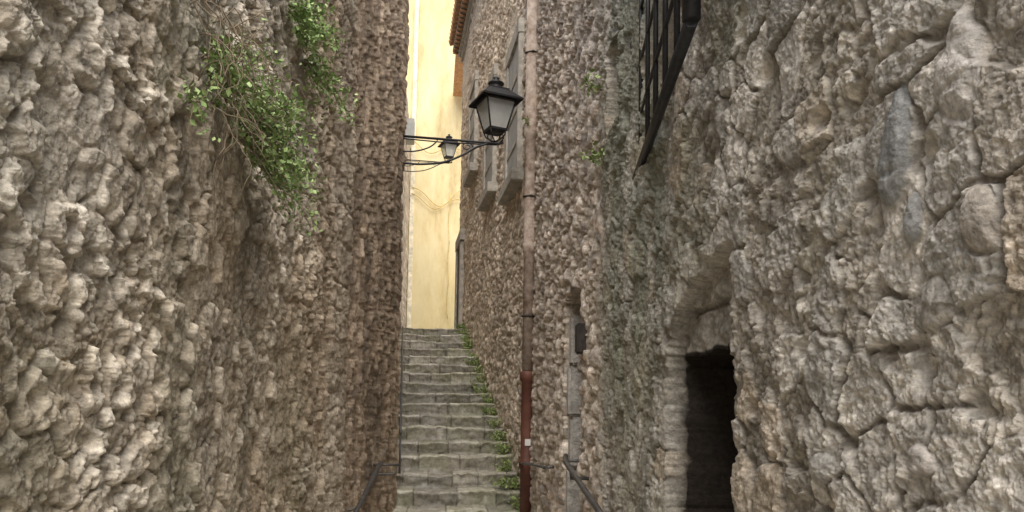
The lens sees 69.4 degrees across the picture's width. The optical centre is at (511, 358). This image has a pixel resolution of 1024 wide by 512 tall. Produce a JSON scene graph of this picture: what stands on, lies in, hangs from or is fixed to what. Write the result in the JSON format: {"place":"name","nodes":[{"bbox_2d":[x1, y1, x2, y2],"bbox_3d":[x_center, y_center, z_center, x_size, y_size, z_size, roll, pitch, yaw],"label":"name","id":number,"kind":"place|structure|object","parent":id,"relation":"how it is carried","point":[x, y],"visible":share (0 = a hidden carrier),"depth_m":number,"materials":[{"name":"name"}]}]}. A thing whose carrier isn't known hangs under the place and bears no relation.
{"place":"outdoors","nodes":[
{"label":"outdoors","id":0,"kind":"place"},
{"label":"upper pavement","id":1,"kind":"structure","parent":0,"visible":0},
{"bbox_2d":[406,0,461,328],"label":"facade","id":2,"kind":"structure","parent":1,"relation":"on","point":[439,111],"depth_m":23.34,"materials":[{"name":"yellow paint"}]},
{"bbox_2d":[407,0,418,327],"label":"corner pilaster","id":3,"kind":"object","parent":2,"relation":"attached to","point":[412,180],"visible":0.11,"depth_m":23.17,"materials":[{"name":"beige paint"}]},
{"bbox_2d":[412,141,460,318],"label":"cables","id":4,"kind":"object","parent":3,"relation":"attached to","point":[448,218],"visible":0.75,"depth_m":23.14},
{"bbox_2d":[453,54,462,96],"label":"eaves slab","id":5,"kind":"structure","parent":2,"relation":"attached to","point":[458,79],"depth_m":22.12,"materials":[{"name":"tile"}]},
{"label":"ground","id":6,"kind":"structure","parent":0,"visible":0},
{"bbox_2d":[0,0,409,511],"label":"wall","id":7,"kind":"structure","parent":6,"relation":"on","point":[175,336],"depth_m":2.60,"materials":[{"name":"stone"}]},
{"bbox_2d":[172,0,326,235],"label":"climbing plant","id":8,"kind":"object","parent":7,"relation":"attached to","point":[262,111],"visible":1,"depth_m":2.90,"materials":[{"name":"green plant"}]},
{"bbox_2d":[287,0,362,127],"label":"climbing plant","id":9,"kind":"object","parent":7,"relation":"attached to","point":[309,30],"visible":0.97,"depth_m":4.42,"materials":[{"name":"green plant"}]},
{"bbox_2d":[348,461,399,511],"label":"handrail","id":10,"kind":"object","parent":7,"relation":"attached to","point":[373,475],"visible":0.92,"depth_m":6.89,"materials":[{"name":"metal"}]},
{"bbox_2d":[402,76,523,164],"bbox_3d":[-0.564,-2.722,8.400,1.322,1.135,0.534,2,-4,-19],"label":"street lamp","id":11,"kind":"object","parent":7,"relation":"attached to","point":[494,103],"visible":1,"depth_m":8.44,"materials":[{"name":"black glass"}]},
{"bbox_2d":[399,93,410,326],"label":"wall","id":12,"kind":"structure","parent":6,"relation":"on","point":[405,196],"depth_m":21.07,"materials":[{"name":"stone"}]},
{"bbox_2d":[405,118,414,144],"bbox_3d":[-2.769,-6.158,20.082,0.240,0.600,0.400,1,-4,-6],"label":"meter box","id":13,"kind":"object","parent":12,"relation":"attached to","point":[410,128],"visible":0.73,"depth_m":19.89,"materials":[{"name":"grey paint"}]},
{"bbox_2d":[404,134,459,171],"bbox_3d":[-2.098,-5.352,19.198,1.455,1.098,0.521,2,-4,-18],"label":"street lamp","id":14,"kind":"object","parent":12,"relation":"attached to","point":[448,150],"visible":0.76,"depth_m":19.25,"materials":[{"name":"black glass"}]},
{"bbox_2d":[459,0,526,488],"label":"wall","id":15,"kind":"structure","parent":6,"relation":"on","point":[492,301],"depth_m":11.43,"materials":[{"name":"stone"}]},
{"bbox_2d":[448,0,461,45],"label":"roof tiles","id":16,"kind":"object","parent":15,"relation":"on","point":[456,12],"visible":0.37,"depth_m":16.41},
{"bbox_2d":[454,250,457,328],"bbox_3d":[-1.192,-1.448,16.831,0.212,2.000,0.250,1,-4,-6],"label":"door jamb","id":17,"kind":"object","parent":15,"relation":"attached to","point":[456,265],"depth_m":16.75,"materials":[{"name":"grey stone"}]},
{"bbox_2d":[456,248,458,326],"bbox_3d":[-1.098,-1.482,16.324,0.211,2.000,0.770,1,-4,-6],"label":"door leaf","id":18,"kind":"object","parent":15,"relation":"attached to","point":[457,288],"visible":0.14,"depth_m":16.49,"materials":[{"name":"wood"}]},
{"bbox_2d":[455,228,464,251],"bbox_3d":[-1.102,-2.605,16.415,0.210,0.248,1.361,2,-4,-9],"label":"door lintel","id":19,"kind":"structure","parent":15,"relation":"attached to","point":[461,236],"depth_m":15.91,"materials":[{"name":"grey stone"}]},
{"bbox_2d":[453,2,467,51],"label":"eaves soffit","id":20,"kind":"structure","parent":15,"relation":"attached to","point":[459,26],"depth_m":16.37,"materials":[{"name":"brown wood"}]},
{"bbox_2d":[458,240,463,324],"bbox_3d":[-1.034,-1.516,15.829,0.210,2.000,0.220,1,-4,-6],"label":"door jamb","id":21,"kind":"object","parent":15,"relation":"attached to","point":[461,282],"depth_m":15.73,"materials":[{"name":"grey stone"}]},
{"bbox_2d":[453,0,468,54],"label":"eaves brackets","id":22,"kind":"object","parent":15,"relation":"attached to","point":[460,24],"visible":0.96,"depth_m":16.19,"materials":[{"name":"brown wood"}]},
{"bbox_2d":[458,0,472,56],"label":"cornice","id":23,"kind":"structure","parent":15,"relation":"attached to","point":[465,27],"depth_m":16.17,"materials":[{"name":"stone"}]},
{"bbox_2d":[461,0,475,62],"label":"cornice moulding","id":24,"kind":"object","parent":15,"relation":"attached to","point":[466,39],"visible":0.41,"depth_m":16.28,"materials":[{"name":"beige stone"}]},
{"bbox_2d":[468,99,470,165],"bbox_3d":[-0.729,-4.389,14.818,0.294,1.600,0.140,1,-4,-6],"label":"window jamb","id":25,"kind":"object","parent":15,"relation":"attached to","point":[469,131],"depth_m":14.77,"materials":[{"name":"grey stone"}]},
{"bbox_2d":[463,162,477,187],"bbox_3d":[-0.703,-3.539,14.329,0.438,0.158,1.100,1,-4,-6],"label":"window sill","id":26,"kind":"structure","parent":15,"relation":"attached to","point":[469,177],"depth_m":14.13,"materials":[{"name":"grey stone"}]},
{"bbox_2d":[470,90,473,161],"bbox_3d":[-0.640,-4.417,14.396,0.314,1.600,0.716,1,-4,-6],"label":"window pane","id":27,"kind":"object","parent":15,"relation":"attached to","point":[471,124],"visible":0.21,"depth_m":14.45,"materials":[{"name":"grey glass"}]},
{"bbox_2d":[469,70,479,99],"bbox_3d":[-0.640,-5.316,14.457,0.361,0.198,1.000,1,-4,-6],"label":"window lintel","id":28,"kind":"structure","parent":15,"relation":"attached to","point":[476,76],"depth_m":14.20,"materials":[{"name":"grey stone"}]},
{"bbox_2d":[473,80,478,161],"bbox_3d":[-0.575,-4.446,13.972,0.294,1.600,0.140,1,-4,-6],"label":"window jamb","id":29,"kind":"object","parent":15,"relation":"attached to","point":[476,122],"depth_m":13.89,"materials":[{"name":"grey stone"}]},
{"bbox_2d":[483,134,485,189],"bbox_3d":[-0.334,-3.494,12.481,0.294,1.700,0.140,1,-4,-6],"label":"window jamb","id":30,"kind":"object","parent":15,"relation":"attached to","point":[484,155],"depth_m":12.40,"materials":[{"name":"grey stone"}]},
{"bbox_2d":[477,181,498,211],"bbox_3d":[-0.300,-2.598,11.939,0.446,0.158,1.200,1,-4,-6],"label":"window sill","id":31,"kind":"structure","parent":15,"relation":"attached to","point":[490,190],"depth_m":11.67,"materials":[{"name":"grey stone"}]},
{"bbox_2d":[485,134,491,185],"bbox_3d":[-0.237,-3.525,12.009,0.321,1.700,0.816,1,-4,-6],"label":"window pane","id":32,"kind":"object","parent":15,"relation":"attached to","point":[488,158],"depth_m":12.06,"materials":[{"name":"grey glass"}]},
{"bbox_2d":[485,159,490,175],"bbox_3d":[-0.350,-3.104,11.969,0.075,0.060,0.808,2,-4,-10],"label":"window bar","id":33,"kind":"object","parent":32,"relation":"attached to","point":[488,166],"depth_m":12.00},
{"bbox_2d":[485,63,498,88],"bbox_3d":[-0.236,-4.474,12.074,0.368,0.198,1.100,1,-4,-6],"label":"window lintel","id":34,"kind":"structure","parent":15,"relation":"attached to","point":[494,71],"depth_m":11.56,"materials":[{"name":"grey stone"}]},
{"bbox_2d":[491,75,497,181],"bbox_3d":[-0.163,-3.557,11.536,0.294,1.700,0.140,1,-4,-6],"label":"window jamb","id":35,"kind":"object","parent":15,"relation":"attached to","point":[494,168],"depth_m":11.42,"materials":[{"name":"grey stone"}]},
{"bbox_2d":[504,67,508,180],"bbox_3d":[0.051,-3.165,10.282,0.294,1.750,0.140,1,-4,-6],"label":"window jamb","id":36,"kind":"object","parent":15,"relation":"attached to","point":[506,135],"depth_m":10.23,"materials":[{"name":"grey stone"}]},
{"bbox_2d":[498,167,523,205],"bbox_3d":[0.074,-2.244,9.738,0.424,0.158,1.200,1,-4,-6],"label":"window sill","id":37,"kind":"structure","parent":15,"relation":"attached to","point":[511,186],"depth_m":9.49,"materials":[{"name":"grey stone"}]},
{"bbox_2d":[507,44,517,174],"bbox_3d":[0.144,-3.197,9.810,0.313,1.750,0.816,1,-4,-6],"label":"window pane","id":38,"kind":"object","parent":15,"relation":"attached to","point":[511,162],"visible":0.14,"depth_m":9.81,"materials":[{"name":"grey glass"}]},
{"bbox_2d":[507,139,515,160],"bbox_3d":[0.032,-2.763,9.769,0.075,0.060,0.806,2,-4,-10],"label":"window bar","id":39,"kind":"object","parent":38,"relation":"attached to","point":[511,149],"depth_m":9.77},
{"bbox_2d":[508,106,516,128],"bbox_3d":[0.039,-3.199,9.799,0.075,0.060,0.806,2,-4,-10],"label":"window bar","id":40,"kind":"object","parent":38,"relation":"attached to","point":[514,113],"depth_m":9.74,"materials":[{"name":"grey wood"}]},
{"bbox_2d":[510,73,516,90],"bbox_3d":[0.046,-3.635,9.830,0.075,0.060,0.806,2,-4,-10],"label":"window bar","id":41,"kind":"object","parent":38,"relation":"attached to","point":[513,83],"depth_m":9.75,"materials":[{"name":"grey wood"}]},
{"bbox_2d":[505,17,525,69],"bbox_3d":[0.141,-4.170,9.877,0.350,0.198,1.100,1,-4,-6],"label":"window lintel","id":42,"kind":"structure","parent":15,"relation":"attached to","point":[520,27],"depth_m":9.64,"materials":[{"name":"grey stone"}]},
{"bbox_2d":[516,33,524,167],"bbox_3d":[0.210,-3.229,9.336,0.285,1.750,0.140,1,-4,-6],"label":"window jamb","id":43,"kind":"object","parent":15,"relation":"attached to","point":[519,127],"depth_m":9.26,"materials":[{"name":"grey stone"}]},
{"bbox_2d":[518,0,1023,511],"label":"wall","id":44,"kind":"structure","parent":6,"relation":"on","point":[782,270],"depth_m":1.91,"materials":[{"name":"stone"}]},
{"bbox_2d":[521,116,529,124],"bbox_3d":[0.164,-2.550,7.983,0.117,0.134,0.156,1,-4,-6],"label":"wall weed","id":45,"kind":"object","parent":44,"relation":"attached to","point":[526,120],"depth_m":7.98,"materials":[{"name":"green plant"}]},
{"bbox_2d":[519,0,537,511],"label":"drainpipe","id":46,"kind":"object","parent":44,"relation":"attached to","point":[529,195],"visible":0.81,"depth_m":7.91,"materials":[{"name":"metal"}]},
{"bbox_2d":[520,462,553,468],"bbox_3d":[0.224,1.010,7.012,0.133,0.113,1.801,1,-4,-6],"label":"handrail","id":47,"kind":"object","parent":44,"relation":"attached to","point":[539,466],"visible":0.88,"depth_m":6.49,"materials":[{"name":"metal"}]},
{"bbox_2d":[575,323,586,353],"bbox_3d":[0.469,-0.131,4.908,0.091,0.200,0.100,1,-4,-6],"label":"letter box","id":48,"kind":"object","parent":44,"relation":"attached to","point":[580,337],"visible":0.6,"depth_m":4.86,"materials":[{"name":"metal"}]},
{"bbox_2d":[563,453,602,511],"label":"handrail","id":49,"kind":"object","parent":44,"relation":"attached to","point":[583,488],"visible":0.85,"depth_m":4.32,"materials":[{"name":"metal"}]},
{"bbox_2d":[579,68,604,165],"bbox_3d":[0.492,-1.438,4.448,0.137,0.612,0.270,2,-4,-19],"label":"wall weed","id":50,"kind":"object","parent":44,"relation":"attached to","point":[601,153],"depth_m":4.45,"materials":[{"name":"green plant"}]},
{"bbox_2d":[630,0,700,178],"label":"window grille","id":51,"kind":"object","parent":44,"relation":"attached to","point":[691,16],"depth_m":2.80,"materials":[{"name":"black metal"}]},
{"bbox_3d":[0.533,1.421,5.616,0.222,0.386,0.140,1,-4,-6],"label":"middle jamb block","id":52,"kind":"object","parent":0,"visible":0},
{"bbox_2d":[565,468,580,511],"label":"jamb block","id":53,"kind":"structure","parent":52,"relation":"on","point":[572,503],"depth_m":5.59,"materials":[{"name":"grey stone"}]},
{"bbox_2d":[568,417,581,467],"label":"jamb block","id":54,"kind":"structure","parent":53,"relation":"on","point":[574,432],"depth_m":5.60,"materials":[{"name":"grey stone"}]},
{"bbox_2d":[566,366,581,415],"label":"jamb block","id":55,"kind":"structure","parent":54,"relation":"on","point":[573,396],"depth_m":5.65,"materials":[{"name":"grey stone"}]},
{"bbox_2d":[569,315,581,365],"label":"jamb block","id":56,"kind":"structure","parent":55,"relation":"on","point":[574,320],"depth_m":5.66,"materials":[{"name":"grey stone"}]},
{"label":"alley pavement","id":57,"kind":"structure","parent":0,"visible":0},
{"bbox_2d":[392,327,519,511],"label":"stone stairway","id":58,"kind":"object","parent":57,"relation":"on","point":[449,454],"visible":0.56,"depth_m":10.12,"materials":[{"name":"grey stone"}]},
{"bbox_2d":[399,326,402,473],"bbox_3d":[-1.646,0.560,10.978,0.028,2.562,4.221,2,-4,-9],"label":"handrail","id":59,"kind":"object","parent":58,"relation":"attached to","point":[400,425],"visible":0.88,"depth_m":9.66,"materials":[{"name":"metal"}]},
{"bbox_2d":[455,320,519,511],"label":"stair weeds","id":60,"kind":"object","parent":58,"relation":"on","point":[513,485],"visible":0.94,"depth_m":10.32,"materials":[{"name":"green plant"}]}
]}

